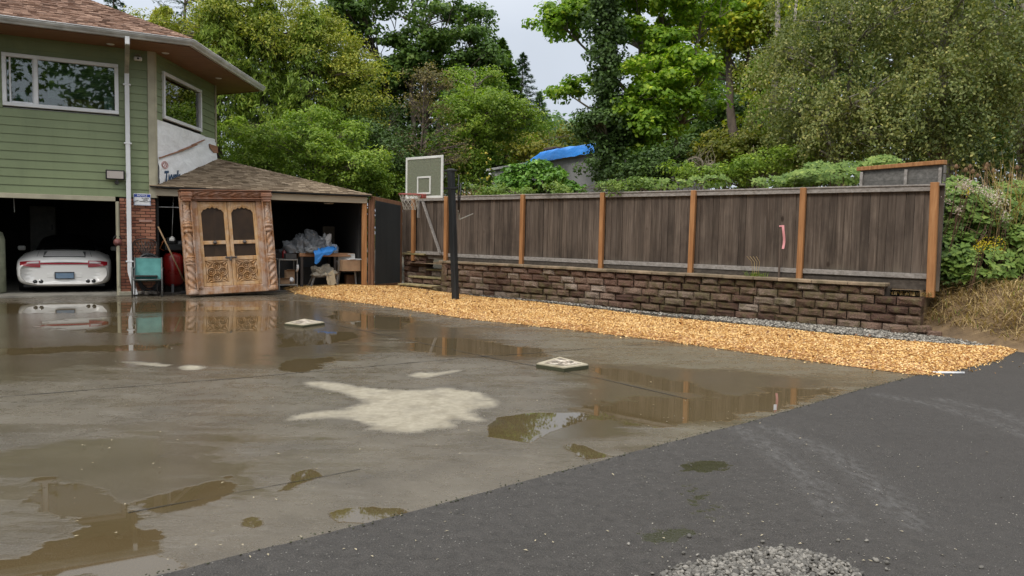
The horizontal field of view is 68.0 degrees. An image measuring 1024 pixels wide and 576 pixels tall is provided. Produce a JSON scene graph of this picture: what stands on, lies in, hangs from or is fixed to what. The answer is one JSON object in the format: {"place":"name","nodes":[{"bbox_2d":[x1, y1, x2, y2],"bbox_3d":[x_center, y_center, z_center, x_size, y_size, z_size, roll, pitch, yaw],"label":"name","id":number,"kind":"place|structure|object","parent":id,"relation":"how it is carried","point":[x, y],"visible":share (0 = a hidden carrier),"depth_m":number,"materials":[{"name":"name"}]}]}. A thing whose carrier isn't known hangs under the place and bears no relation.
{"place":"outdoors","nodes":[
{"label":"outdoors","id":0,"kind":"place"},
{"bbox_2d":[0,232,6,292],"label":"water heater","id":1,"kind":"object","parent":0,"point":[3,288],"visible":1,"depth_m":16.21,"materials":[{"name":"white metal"}]},
{"bbox_2d":[64,98,103,113],"bbox_3d":[-9.124,-3.867,16.196,0.744,0.292,0.144,-1,5,-28],"label":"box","id":2,"kind":"object","parent":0,"point":[80,103],"visible":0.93,"depth_m":16.13,"materials":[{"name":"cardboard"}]},
{"bbox_2d":[104,96,113,114],"bbox_3d":[-8.716,-3.928,16.408,0.186,0.401,0.144,-1,5,-28],"label":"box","id":3,"kind":"object","parent":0,"point":[108,103],"visible":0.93,"depth_m":16.34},
{"bbox_2d":[178,189,277,295],"bbox_3d":[-6.330,-1.038,17.041,2.003,2.313,0.275,-4,-3,-34],"label":"door frame","id":4,"kind":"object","parent":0,"point":[230,273],"depth_m":17.02,"materials":[{"name":"brown wood"}]},
{"bbox_2d":[197,202,232,286],"bbox_3d":[-6.607,-0.983,16.879,0.637,1.895,0.115,-4,-3,-34],"label":"door leaf","id":5,"kind":"structure","parent":4,"relation":"in","point":[217,271],"depth_m":16.89,"materials":[{"name":"brown wood"}]},
{"bbox_2d":[226,202,261,284],"bbox_3d":[-6.074,-1.020,17.241,0.637,1.895,0.115,-4,-3,-34],"label":"door leaf","id":6,"kind":"structure","parent":4,"relation":"in","point":[246,270],"depth_m":17.25,"materials":[{"name":"brown wood"}]},
{"bbox_2d":[0,281,933,575],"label":"concrete slab","id":7,"kind":"structure","parent":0,"point":[412,433],"depth_m":6.38,"materials":[{"name":"concrete"}]},
{"bbox_2d":[0,0,265,297],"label":"house","id":8,"kind":"structure","parent":7,"relation":"on","point":[159,126],"depth_m":16.38,"materials":[{"name":"green"}]},
{"bbox_2d":[15,92,27,107],"bbox_3d":[-10.125,-3.871,15.664,0.204,0.338,0.144,-1,5,-28],"label":"box","id":9,"kind":"object","parent":8,"relation":"on","point":[21,96],"visible":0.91,"depth_m":15.60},
{"bbox_2d":[29,206,56,250],"bbox_3d":[-13.194,-1.295,21.382,0.620,2.000,0.545,-1,5,-28],"label":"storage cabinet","id":10,"kind":"object","parent":8,"relation":"on","point":[43,221],"visible":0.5,"depth_m":21.11,"materials":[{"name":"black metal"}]},
{"bbox_2d":[1,52,118,114],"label":"window","id":11,"kind":"structure","parent":8,"relation":"in","point":[35,58],"depth_m":15.58,"materials":[{"name":"white plastic"}]},
{"bbox_2d":[16,235,115,290],"bbox_3d":[-10.838,-0.662,18.561,2.120,1.295,4.450,-1,5,-28],"label":"sports car","id":12,"kind":"object","parent":8,"relation":"on","point":[66,261],"visible":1,"depth_m":16.83,"materials":[{"name":"white paint"}]},
{"bbox_2d":[105,169,124,184],"bbox_3d":[-8.534,-2.382,16.315,0.365,0.309,0.144,-1,5,-28],"label":"floodlight","id":13,"kind":"object","parent":8,"relation":"attached to","point":[116,175],"visible":1,"depth_m":16.27,"materials":[{"name":"black plastic"}]},
{"bbox_2d":[133,193,150,205],"bbox_3d":[-8.101,-1.938,16.624,0.344,0.261,0.026,-1,5,-28],"label":"notice sign","id":14,"kind":"object","parent":8,"relation":"attached to","point":[142,199],"visible":1,"depth_m":16.63,"materials":[{"name":"white plastic"}]},
{"bbox_2d":[137,253,160,290],"bbox_3d":[-8.042,-0.325,16.800,0.552,0.904,0.169,-1,5,-28],"label":"garden hose","id":15,"kind":"object","parent":8,"relation":"hanging from","point":[141,285],"visible":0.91,"depth_m":16.75,"materials":[{"name":"black rubber"}]},
{"bbox_2d":[161,71,201,131],"bbox_3d":[-7.885,-4.419,18.161,0.090,1.048,2.281,1,4,-2],"label":"window","id":16,"kind":"structure","parent":8,"relation":"in","point":[182,105],"depth_m":18.12,"materials":[{"name":"white plastic"}]},
{"bbox_2d":[132,238,157,296],"bbox_3d":[-8.022,-0.457,16.607,0.504,1.262,0.367,-1,5,-28],"label":"iron chair","id":17,"kind":"object","parent":7,"relation":"on","point":[135,276],"visible":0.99,"depth_m":16.63,"materials":[{"name":"metal"}]},
{"bbox_2d":[131,257,163,296],"bbox_3d":[-7.932,-0.238,16.528,0.618,0.850,0.540,-1,4,-22],"label":"patio chair","id":18,"kind":"object","parent":7,"relation":"on","point":[148,265],"visible":0.98,"depth_m":16.63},
{"bbox_2d":[158,226,185,293],"bbox_3d":[-7.561,-0.622,16.966,0.666,1.498,0.069,0,4,-17],"label":"garden pole","id":19,"kind":"object","parent":7,"relation":"on","point":[183,292],"visible":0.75,"depth_m":16.95,"materials":[{"name":"brown wood"}]},
{"bbox_2d":[94,159,371,294],"bbox_3d":[-7.792,-1.804,20.642,6.292,3.404,6.923,-1,5,-28],"label":"carport","id":20,"kind":"object","parent":7,"relation":"on","point":[343,211],"visible":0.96,"depth_m":19.52,"materials":[{"name":"wood"}]},
{"bbox_2d":[159,237,184,292],"bbox_3d":[-7.795,-0.537,17.440,0.505,1.257,0.481,0,4,-17],"label":"air compressor","id":21,"kind":"object","parent":20,"relation":"on","point":[172,277],"visible":0.88,"depth_m":17.30,"materials":[{"name":"red metal"}]},
{"bbox_2d":[276,258,298,289],"bbox_3d":[-5.559,-0.344,18.755,0.472,0.759,0.480,-1,5,-28],"label":"shelf cart","id":22,"kind":"object","parent":20,"relation":"on","point":[297,269],"visible":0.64,"depth_m":18.63,"materials":[{"name":"metal"}]},
{"bbox_2d":[284,269,294,283],"bbox_3d":[-5.524,-0.290,18.855,0.203,0.357,0.312,-1,5,-28],"label":"box","id":23,"kind":"object","parent":22,"relation":"on","point":[288,273],"visible":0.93,"depth_m":18.78,"materials":[{"name":"cardboard"}]},
{"bbox_2d":[275,249,326,286],"bbox_3d":[-5.683,-0.541,20.114,1.450,0.955,0.650,-1,5,-28],"label":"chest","id":24,"kind":"object","parent":20,"relation":"on","point":[288,264],"depth_m":19.76,"materials":[{"name":"metal"}]},
{"bbox_2d":[307,276,337,285],"bbox_3d":[-4.780,-0.144,19.197,0.794,0.340,0.436,-1,5,-28],"label":"folding stand","id":25,"kind":"object","parent":20,"relation":"on","point":[312,279],"visible":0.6,"depth_m":19.05,"materials":[{"name":"metal"}]},
{"bbox_2d":[310,264,338,275],"bbox_3d":[-4.743,-0.465,19.145,0.712,0.304,0.382,0,4,-22],"label":"rag pile","id":26,"kind":"object","parent":25,"relation":"on","point":[321,270],"visible":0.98,"depth_m":19.07,"materials":[{"name":"fabric"}]},
{"bbox_2d":[325,270,335,284],"bbox_3d":[-4.560,-0.234,19.078,0.300,0.439,0.039,-1,5,-28],"label":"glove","id":27,"kind":"object","parent":25,"relation":"hanging from","point":[331,279],"visible":0.95,"depth_m":19.09,"materials":[{"name":"beige fabric"}]},
{"bbox_2d":[295,253,353,286],"bbox_3d":[-4.832,-0.453,19.506,1.396,0.899,0.700,-1,5,-28],"label":"workbench","id":28,"kind":"object","parent":20,"relation":"on","point":[305,274],"visible":0.46,"depth_m":19.42,"materials":[{"name":"brown wood"}]},
{"bbox_2d":[279,236,308,252],"bbox_3d":[-5.402,-1.099,19.102,0.895,0.412,0.640,-1,4,-25],"label":"tarp","id":29,"kind":"object","parent":28,"relation":"on","point":[295,245],"visible":0.79,"depth_m":18.89,"materials":[{"name":"plastic"}]},
{"bbox_2d":[293,229,325,247],"bbox_3d":[-5.178,-1.210,19.356,0.967,0.606,0.630,-1,4,-25],"label":"tarp","id":30,"kind":"object","parent":28,"relation":"on","point":[312,236],"visible":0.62,"depth_m":19.23,"materials":[{"name":"plastic"}]},
{"bbox_2d":[298,240,322,252],"bbox_3d":[-5.037,-1.047,19.039,0.666,0.331,0.513,1,4,0],"label":"tarp","id":31,"kind":"object","parent":28,"relation":"on","point":[309,247],"visible":0.95,"depth_m":18.89,"materials":[{"name":"plastic"}]},
{"bbox_2d":[314,246,336,263],"bbox_3d":[-4.730,-0.835,19.080,0.625,0.448,0.369,-2,5,-36],"label":"tarp","id":32,"kind":"object","parent":28,"relation":"on","point":[319,253],"visible":0.99,"depth_m":18.91,"materials":[{"name":"plastic"}]},
{"bbox_2d":[322,226,334,244],"bbox_3d":[-4.976,-1.383,20.546,0.320,0.570,0.120,-1,5,-28],"label":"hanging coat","id":33,"kind":"object","parent":20,"relation":"hanging from","point":[326,230],"visible":0.5,"depth_m":20.50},
{"bbox_2d":[336,254,356,283],"bbox_3d":[-4.286,-0.463,19.732,0.581,0.872,0.607,1,4,-8],"label":"plastic chair","id":34,"kind":"object","parent":20,"relation":"on","point":[339,271],"visible":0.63,"depth_m":19.51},
{"bbox_2d":[339,260,360,270],"bbox_3d":[-4.116,-0.574,19.275,0.464,0.280,0.300,-1,5,-28],"label":"box","id":35,"kind":"object","parent":20,"relation":"on","point":[349,265],"visible":0.9,"depth_m":19.15,"materials":[{"name":"cardboard"}]},
{"bbox_2d":[284,319,324,326],"bbox_3d":[-3.330,0.556,12.139,0.576,0.047,0.626,3,5,28],"label":"access cover","id":36,"kind":"object","parent":7,"relation":"on","point":[304,323],"visible":1,"depth_m":11.96,"materials":[{"name":"concrete"}]},
{"bbox_2d":[3,342,662,396],"bbox_3d":[-1.156,0.862,8.729,7.855,0.001,0.103,-2,5,-33],"label":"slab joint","id":37,"kind":"object","parent":7,"relation":"on","point":[298,372],"visible":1,"depth_m":7.81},
{"bbox_2d":[370,196,401,285],"bbox_3d":[-3.248,-1.147,19.696,0.106,2.388,1.276,3,5,26],"label":"corrugated panel","id":38,"kind":"object","parent":7,"relation":"on","point":[387,241],"visible":0.93,"depth_m":19.61,"materials":[{"name":"metal"}]},
{"bbox_2d":[402,251,433,282],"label":"block pier","id":39,"kind":"structure","parent":7,"relation":"on","point":[416,267],"depth_m":20.14,"materials":[{"name":"stone"}]},
{"bbox_2d":[398,268,441,291],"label":"garden steps","id":40,"kind":"structure","parent":7,"relation":"on","point":[431,280],"depth_m":19.58,"materials":[{"name":"stone"}]},
{"bbox_2d":[75,319,956,560],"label":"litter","id":41,"kind":"object","parent":7,"relation":"on","point":[463,514],"visible":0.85,"depth_m":4.00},
{"bbox_2d":[536,357,588,371],"bbox_3d":[0.541,0.871,8.677,0.547,0.057,0.575,-2,5,-40],"label":"access cover","id":42,"kind":"object","parent":7,"relation":"on","point":[561,364],"visible":1,"depth_m":8.52,"materials":[{"name":"concrete"}]},
{"bbox_2d":[285,282,1020,376],"bbox_3d":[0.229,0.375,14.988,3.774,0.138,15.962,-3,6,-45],"label":"wood chip bed","id":43,"kind":"object","parent":7,"relation":"on","point":[773,351],"visible":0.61,"depth_m":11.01,"materials":[{"name":"wood"}]},
{"bbox_2d":[399,155,472,299],"bbox_3d":[-1.594,-1.203,16.010,1.474,3.068,1.432,1,4,0],"label":"basketball hoop","id":44,"kind":"object","parent":43,"relation":"on","point":[451,187],"visible":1,"depth_m":16.41,"materials":[{"name":"white paint"}]},
{"bbox_2d":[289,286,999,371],"bbox_3d":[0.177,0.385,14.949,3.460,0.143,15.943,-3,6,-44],"label":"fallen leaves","id":45,"kind":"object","parent":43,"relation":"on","point":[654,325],"visible":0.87,"depth_m":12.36,"materials":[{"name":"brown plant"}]},
{"bbox_2d":[460,293,993,345],"bbox_3d":[3.142,0.434,15.931,13.258,0.001,2.626,5,5,42],"label":"gravel strip","id":46,"kind":"object","parent":7,"relation":"on","point":[721,321],"visible":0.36,"depth_m":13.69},
{"bbox_2d":[92,0,1016,207],"label":"sky","id":47,"kind":"structure","parent":0,"point":[550,63],"materials":[{"name":"white"}]},
{"bbox_2d":[157,351,1023,575],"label":"asphalt","id":48,"kind":"structure","parent":0,"point":[573,514],"depth_m":4.24,"materials":[{"name":"asphalt"}]},
{"bbox_2d":[145,354,1012,575],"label":"debris","id":49,"kind":"object","parent":48,"relation":"on","point":[566,469],"visible":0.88,"depth_m":4.87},
{"bbox_2d":[627,533,983,575],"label":"gravel","id":50,"kind":"structure","parent":48,"relation":"on","point":[779,560],"depth_m":3.42,"materials":[{"name":"gravel"}]},
{"bbox_2d":[640,406,1023,570],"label":"grit","id":51,"kind":"object","parent":48,"relation":"on","point":[841,502],"visible":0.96,"depth_m":4.19,"materials":[{"name":"gravel"}]},
{"bbox_2d":[367,248,919,296],"bbox_3d":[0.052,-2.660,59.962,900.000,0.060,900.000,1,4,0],"label":"ground","id":52,"kind":"structure","parent":0,"point":[438,266],"depth_m":27.12,"materials":[{"name":"soil"}]},
{"bbox_2d":[103,0,126,12],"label":"fir tree","id":53,"kind":"object","parent":52,"relation":"on","point":[113,5],"visible":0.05,"depth_m":41.08,"materials":[{"name":"green plant"}]},
{"bbox_2d":[146,5,183,33],"bbox_3d":[-12.022,-5.040,26.058,4.189,9.386,4.082,1,4,0],"label":"cedar tree","id":54,"kind":"object","parent":52,"relation":"on","point":[167,10],"visible":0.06,"depth_m":25.67,"materials":[{"name":"green plant"}]},
{"bbox_2d":[153,0,234,147],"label":"fir tree","id":55,"kind":"object","parent":52,"relation":"on","point":[185,2],"visible":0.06,"depth_m":44.63,"materials":[{"name":"green plant"}]},
{"bbox_2d":[193,0,259,159],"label":"cedar tree","id":56,"kind":"object","parent":52,"relation":"on","point":[211,30],"visible":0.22,"depth_m":24.66,"materials":[{"name":"green plant"}]},
{"bbox_2d":[122,0,404,134],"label":"deciduous tree","id":57,"kind":"object","parent":52,"relation":"on","point":[328,31],"visible":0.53,"depth_m":25.39,"materials":[{"name":"green plant"}]},
{"bbox_2d":[226,0,305,175],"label":"cedar tree","id":58,"kind":"object","parent":52,"relation":"on","point":[263,79],"visible":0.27,"depth_m":25.27,"materials":[{"name":"green plant"}]},
{"bbox_2d":[270,6,350,188],"bbox_3d":[-6.780,-4.792,25.461,3.538,9.166,3.187,4,5,36],"label":"cedar tree","id":59,"kind":"object","parent":52,"relation":"on","point":[306,86],"visible":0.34,"depth_m":24.95,"materials":[{"name":"green plant"}]},
{"bbox_2d":[217,104,413,215],"bbox_3d":[-6.210,-2.963,23.090,6.325,5.427,3.792,1,4,0],"label":"shrub","id":60,"kind":"object","parent":52,"relation":"on","point":[361,172],"visible":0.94,"depth_m":22.46,"materials":[{"name":"green plant"}]},
{"bbox_2d":[315,47,375,266],"bbox_3d":[-5.677,-4.365,26.285,2.892,7.934,2.937,0,4,-18],"label":"cedar tree","id":61,"kind":"object","parent":52,"relation":"on","point":[351,87],"visible":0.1,"depth_m":25.78,"materials":[{"name":"green plant"}]},
{"bbox_2d":[171,1,526,192],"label":"woods","id":62,"kind":"object","parent":52,"relation":"on","point":[432,127],"visible":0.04,"depth_m":44.32,"materials":[{"name":"green plant"}]},
{"bbox_2d":[340,99,447,259],"bbox_3d":[-4.343,-3.469,25.369,4.625,6.193,4.204,3,5,30],"label":"shrub","id":63,"kind":"object","parent":52,"relation":"on","point":[385,139],"visible":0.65,"depth_m":24.83,"materials":[{"name":"green plant"}]},
{"bbox_2d":[374,172,431,201],"bbox_3d":[-3.721,-3.366,25.314,2.078,1.327,2.292,1,4,0],"label":"growth","id":64,"kind":"object","parent":63,"relation":"attached to","point":[394,196],"visible":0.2,"depth_m":24.91,"materials":[{"name":"green plant"}]},
{"bbox_2d":[314,0,516,194],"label":"maple tree","id":65,"kind":"object","parent":52,"relation":"on","point":[434,44],"visible":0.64,"depth_m":43.15,"materials":[{"name":"green plant"}]},
{"bbox_2d":[372,61,479,198],"bbox_3d":[-3.007,-4.032,25.521,3.885,7.332,3.037,1,4,0],"label":"sparse tree","id":66,"kind":"object","parent":52,"relation":"on","point":[424,80],"visible":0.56,"depth_m":25.58,"materials":[{"name":"green plant"}]},
{"bbox_2d":[420,62,564,195],"bbox_3d":[-1.352,-4.615,28.252,5.692,8.182,5.290,4,5,39],"label":"pear tree","id":67,"kind":"object","parent":52,"relation":"on","point":[486,99],"visible":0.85,"depth_m":27.15,"materials":[{"name":"green plant"}]},
{"bbox_2d":[444,37,540,195],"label":"conifer","id":68,"kind":"object","parent":52,"relation":"on","point":[511,72],"visible":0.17,"depth_m":44.79,"materials":[{"name":"plant"}]},
{"bbox_2d":[510,52,545,149],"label":"fir tree","id":69,"kind":"object","parent":52,"relation":"on","point":[522,59],"visible":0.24,"depth_m":48.96,"materials":[{"name":"green plant"}]},
{"bbox_2d":[493,120,588,163],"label":"bush","id":70,"kind":"object","parent":52,"relation":"on","point":[536,148],"visible":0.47,"depth_m":40.95,"materials":[{"name":"green plant"}]},
{"bbox_2d":[533,91,555,142],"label":"conifer","id":71,"kind":"object","parent":52,"relation":"on","point":[540,101],"visible":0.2,"depth_m":51.12,"materials":[{"name":"green plant"}]},
{"bbox_2d":[529,110,591,146],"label":"tree line","id":72,"kind":"object","parent":52,"relation":"on","point":[559,122],"visible":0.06,"depth_m":62.50,"materials":[{"name":"green plant"}]},
{"bbox_2d":[486,146,709,192],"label":"neighbour house","id":73,"kind":"structure","parent":52,"relation":"on","point":[566,163],"depth_m":28.59,"materials":[{"name":"grey paint"}]},
{"bbox_2d":[530,143,597,160],"bbox_3d":[2.635,-5.255,29.742,2.250,0.709,4.858,-1,5,-32],"label":"roof tarp","id":74,"kind":"object","parent":73,"relation":"on","point":[564,152],"visible":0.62,"depth_m":28.99,"materials":[{"name":"plastic"}]},
{"bbox_2d":[564,0,650,190],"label":"ivy clad tree","id":75,"kind":"object","parent":52,"relation":"on","point":[601,130],"visible":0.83,"depth_m":23.19,"materials":[{"name":"green plant"}]},
{"bbox_2d":[521,0,746,190],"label":"sweetgum tree","id":76,"kind":"object","parent":52,"relation":"on","point":[662,94],"visible":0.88,"depth_m":23.72,"materials":[{"name":"green plant"}]},
{"bbox_2d":[591,73,772,188],"bbox_3d":[8.394,-5.664,34.809,10.895,9.787,7.057,1,4,0],"label":"background tree","id":77,"kind":"object","parent":52,"relation":"on","point":[700,126],"visible":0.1,"depth_m":33.23,"materials":[{"name":"green plant"}]},
{"bbox_2d":[352,176,1015,230],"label":"undergrowth","id":78,"kind":"object","parent":52,"relation":"on","point":[433,193],"visible":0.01,"depth_m":30.72,"materials":[{"name":"green plant"}]},
{"bbox_2d":[439,260,941,335],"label":"retaining wall","id":79,"kind":"structure","parent":52,"relation":"on","point":[870,305],"depth_m":14.62,"materials":[{"name":"stone"}]},
{"bbox_2d":[402,182,945,297],"bbox_3d":[1.998,-1.162,16.435,12.909,1.882,0.196,4,5,39],"label":"wooden fence","id":80,"kind":"object","parent":79,"relation":"on","point":[891,235],"visible":0.85,"depth_m":14.90,"materials":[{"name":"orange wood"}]},
{"bbox_2d":[422,201,441,253],"bbox_3d":[-2.088,-1.572,19.655,0.728,1.352,0.086,5,5,42],"label":"plank","id":81,"kind":"object","parent":80,"relation":"attached to","point":[431,227],"visible":1,"depth_m":19.64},
{"bbox_2d":[778,225,784,276],"bbox_3d":[4.931,-0.666,13.878,0.122,0.964,0.045,5,6,43],"label":"survey stake","id":82,"kind":"object","parent":79,"relation":"on","point":[782,230],"visible":1,"depth_m":13.88,"materials":[{"name":"plastic"}]},
{"bbox_2d":[891,290,934,296],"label":"dry grass","id":83,"kind":"structure","parent":79,"relation":"on","point":[912,293],"depth_m":12.51,"materials":[{"name":"plant"}]},
{"bbox_2d":[704,28,745,188],"bbox_3d":[10.987,-7.937,40.244,5.002,13.602,7.722,1,4,0],"label":"blue green tree","id":84,"kind":"object","parent":52,"relation":"on","point":[724,81],"visible":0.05,"depth_m":39.36,"materials":[{"name":"green plant"}]},
{"bbox_2d":[676,0,820,188],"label":"yellowing tree","id":85,"kind":"object","parent":52,"relation":"on","point":[735,35],"visible":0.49,"depth_m":28.95,"materials":[{"name":"green plant"}]},
{"bbox_2d":[711,0,875,188],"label":"birch tree","id":86,"kind":"object","parent":52,"relation":"on","point":[777,24],"visible":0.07,"depth_m":22.37,"materials":[{"name":"green plant"}]},
{"bbox_2d":[409,261,1023,352],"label":"bank","id":87,"kind":"structure","parent":0,"point":[958,332],"depth_m":11.80,"materials":[{"name":"plant"}]},
{"bbox_2d":[487,158,587,193],"bbox_3d":[1.236,-2.244,21.553,3.702,2.951,2.705,3,4,23],"label":"ivy mound","id":88,"kind":"object","parent":87,"relation":"on","point":[515,175],"visible":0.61,"depth_m":20.95,"materials":[{"name":"green plant"}]},
{"bbox_2d":[463,176,655,196],"bbox_3d":[0.828,-1.628,18.428,2.041,2.102,6.458,-2,5,-38],"label":"weed patch","id":89,"kind":"object","parent":87,"relation":"on","point":[610,185],"visible":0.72,"depth_m":17.20,"materials":[{"name":"green plant"}]},
{"bbox_2d":[611,130,728,190],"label":"undergrowth","id":90,"kind":"object","parent":87,"relation":"on","point":[645,163],"visible":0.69,"depth_m":21.36,"materials":[{"name":"green plant"}]},
{"bbox_2d":[636,174,732,190],"bbox_3d":[3.878,-1.512,17.248,2.220,2.142,1.118,3,4,26],"label":"bramble bush","id":91,"kind":"object","parent":87,"relation":"on","point":[707,184],"visible":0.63,"depth_m":17.04,"materials":[{"name":"green plant"}]},
{"bbox_2d":[686,145,717,189],"bbox_3d":[4.640,-2.020,18.697,0.953,2.976,0.702,1,4,0],"label":"dead bush","id":92,"kind":"object","parent":87,"relation":"on","point":[706,164],"visible":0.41,"depth_m":18.57,"materials":[{"name":"plant"}]},
{"bbox_2d":[685,122,798,188],"bbox_3d":[6.270,-2.605,20.770,3.263,3.916,2.123,0,4,-19],"label":"bush","id":93,"kind":"object","parent":87,"relation":"on","point":[723,147],"visible":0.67,"depth_m":20.09,"materials":[{"name":"green plant"}]},
{"bbox_2d":[655,139,837,189],"bbox_3d":[5.989,-2.186,19.062,4.953,3.315,2.505,-2,5,-38],"label":"bush","id":94,"kind":"object","parent":87,"relation":"on","point":[751,166],"visible":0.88,"depth_m":18.46,"materials":[{"name":"green plant"}]},
{"bbox_2d":[751,154,904,187],"bbox_3d":[6.387,-1.498,15.639,2.936,2.438,1.976,3,4,21],"label":"bramble bush","id":95,"kind":"object","parent":87,"relation":"on","point":[816,173],"visible":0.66,"depth_m":15.27,"materials":[{"name":"green plant"}]},
{"bbox_2d":[686,0,1019,189],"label":"woods","id":96,"kind":"object","parent":87,"relation":"on","point":[981,164],"visible":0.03,"depth_m":27.94,"materials":[{"name":"green plant"}]},
{"bbox_2d":[720,0,993,188],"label":"birch tree","id":97,"kind":"object","parent":87,"relation":"on","point":[827,48],"visible":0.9,"depth_m":18.34,"materials":[{"name":"green plant"}]},
{"bbox_2d":[857,160,946,291],"bbox_3d":[6.718,-1.062,13.218,0.148,2.216,1.531,-2,5,-37],"label":"screen fence","id":98,"kind":"object","parent":87,"relation":"on","point":[923,172],"visible":0.3,"depth_m":13.03,"materials":[{"name":"orange wood"}]},
{"bbox_2d":[832,0,1023,223],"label":"birch tree","id":99,"kind":"object","parent":87,"relation":"on","point":[965,90],"visible":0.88,"depth_m":17.11,"materials":[{"name":"green plant"}]},
{"bbox_2d":[893,276,1023,340],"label":"straw","id":100,"kind":"object","parent":87,"relation":"on","point":[1016,284],"visible":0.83,"depth_m":11.97,"materials":[{"name":"plant"}]},
{"bbox_2d":[926,284,1023,336],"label":"straw","id":101,"kind":"object","parent":87,"relation":"on","point":[978,306],"visible":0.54,"depth_m":11.98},
{"bbox_2d":[927,0,1023,187],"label":"birch tree","id":102,"kind":"object","parent":87,"relation":"on","point":[1016,128],"visible":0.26,"depth_m":17.77,"materials":[{"name":"green plant"}]},
{"bbox_2d":[941,177,1013,261],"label":"wild flowers","id":103,"kind":"object","parent":87,"relation":"on","point":[962,186],"visible":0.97,"depth_m":12.58,"materials":[{"name":"green leaves"},{"name":"yellow petals"},{"name":"pale pink petals"}]},
{"bbox_2d":[953,186,1005,295],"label":"wild flowers","id":104,"kind":"object","parent":87,"relation":"on","point":[976,271],"visible":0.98,"depth_m":12.28,"materials":[{"name":"green plant"}]},
{"bbox_2d":[937,285,1022,339],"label":"leaf litter","id":105,"kind":"object","parent":87,"relation":"on","point":[982,309],"visible":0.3,"depth_m":12.01,"materials":[{"name":"plant"}]},
{"bbox_2d":[940,177,1022,287],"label":"undergrowth","id":106,"kind":"object","parent":87,"relation":"on","point":[960,262],"visible":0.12,"depth_m":12.84,"materials":[{"name":"green plant"}]},
{"bbox_2d":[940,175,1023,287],"bbox_3d":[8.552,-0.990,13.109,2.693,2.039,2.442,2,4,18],"label":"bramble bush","id":107,"kind":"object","parent":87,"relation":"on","point":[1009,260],"visible":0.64,"depth_m":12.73,"materials":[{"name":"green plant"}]},
{"bbox_2d":[945,172,1022,218],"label":"undergrowth","id":108,"kind":"object","parent":87,"relation":"on","point":[990,180],"visible":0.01,"depth_m":18.30,"materials":[{"name":"green plant"}]},
{"bbox_2d":[953,149,1023,276],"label":"dry grass","id":109,"kind":"structure","parent":87,"relation":"on","point":[1018,205],"depth_m":12.79,"materials":[{"name":"plant"}]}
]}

